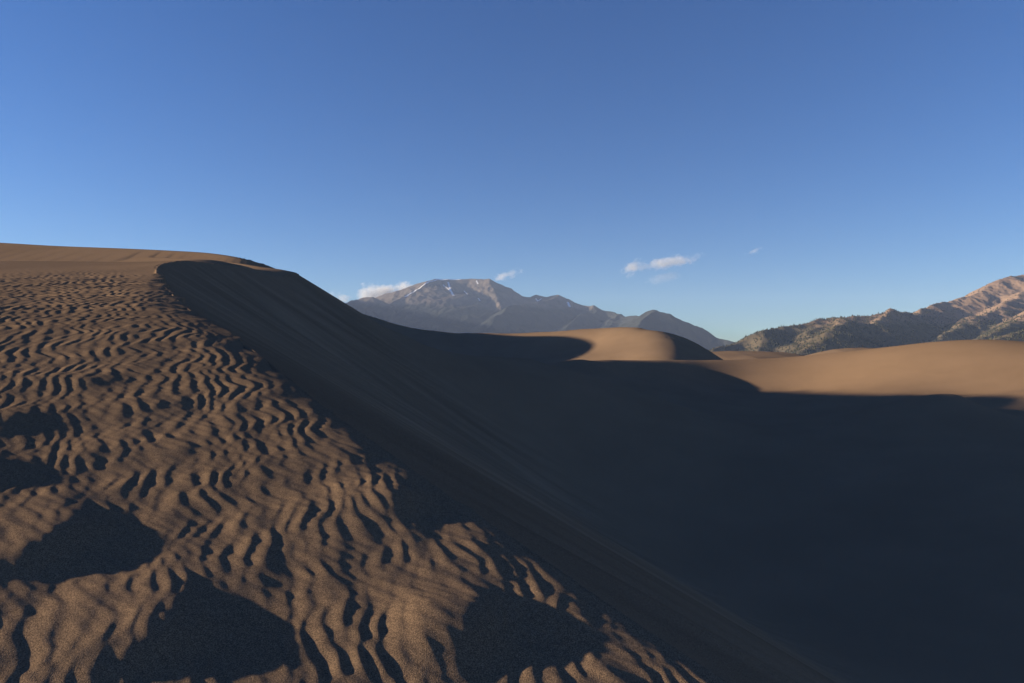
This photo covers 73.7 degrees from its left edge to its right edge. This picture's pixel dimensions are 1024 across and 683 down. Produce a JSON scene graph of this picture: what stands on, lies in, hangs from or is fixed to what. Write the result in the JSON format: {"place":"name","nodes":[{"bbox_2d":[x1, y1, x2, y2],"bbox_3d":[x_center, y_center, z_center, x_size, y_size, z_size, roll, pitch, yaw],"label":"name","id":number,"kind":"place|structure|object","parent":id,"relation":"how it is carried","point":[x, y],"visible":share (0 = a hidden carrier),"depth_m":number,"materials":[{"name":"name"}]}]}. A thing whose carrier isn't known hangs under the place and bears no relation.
{"place":"outdoors","nodes":[
{"label":"outdoors","id":0,"kind":"place"},
{"bbox_2d":[0,243,1023,682],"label":"sand dune","id":1,"kind":"structure","parent":0,"point":[222,469],"depth_m":8.51,"materials":[{"name":"beige sand"}]},
{"bbox_2d":[0,0,1023,341],"label":"sky","id":2,"kind":"structure","parent":0,"point":[732,170],"materials":[{"name":"blue"}]},
{"bbox_2d":[346,279,733,349],"bbox_3d":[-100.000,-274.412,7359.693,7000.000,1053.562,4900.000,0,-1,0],"label":"mountain","id":3,"kind":"structure","parent":0,"point":[468,305],"depth_m":6886.09,"materials":[{"name":"grey stone"}]},
{"bbox_2d":[364,314,722,363],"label":"sand dune","id":4,"kind":"structure","parent":0,"point":[624,343],"depth_m":322.62,"materials":[{"name":"beige sand"}]},
{"bbox_2d":[712,351,805,359],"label":"sand dune","id":5,"kind":"structure","parent":0,"point":[731,355],"depth_m":404.70,"materials":[{"name":"beige sand"}]},
{"bbox_2d":[806,348,873,355],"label":"sand dune","id":6,"kind":"structure","parent":0,"point":[839,350],"depth_m":464.66,"materials":[{"name":"beige sand"}]},
{"bbox_2d":[711,275,1023,354],"bbox_3d":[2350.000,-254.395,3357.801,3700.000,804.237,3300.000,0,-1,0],"label":"mountain","id":7,"kind":"structure","parent":0,"point":[1001,291],"depth_m":2821.35,"materials":[{"name":"stone"}]},
{"bbox_2d":[709,277,1023,354],"bbox_3d":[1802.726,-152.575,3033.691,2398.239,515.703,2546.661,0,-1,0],"label":"forest","id":8,"kind":"object","parent":7,"relation":"on","point":[986,334],"visible":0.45,"depth_m":2679.68,"materials":[{"name":"green plant"}]}
]}

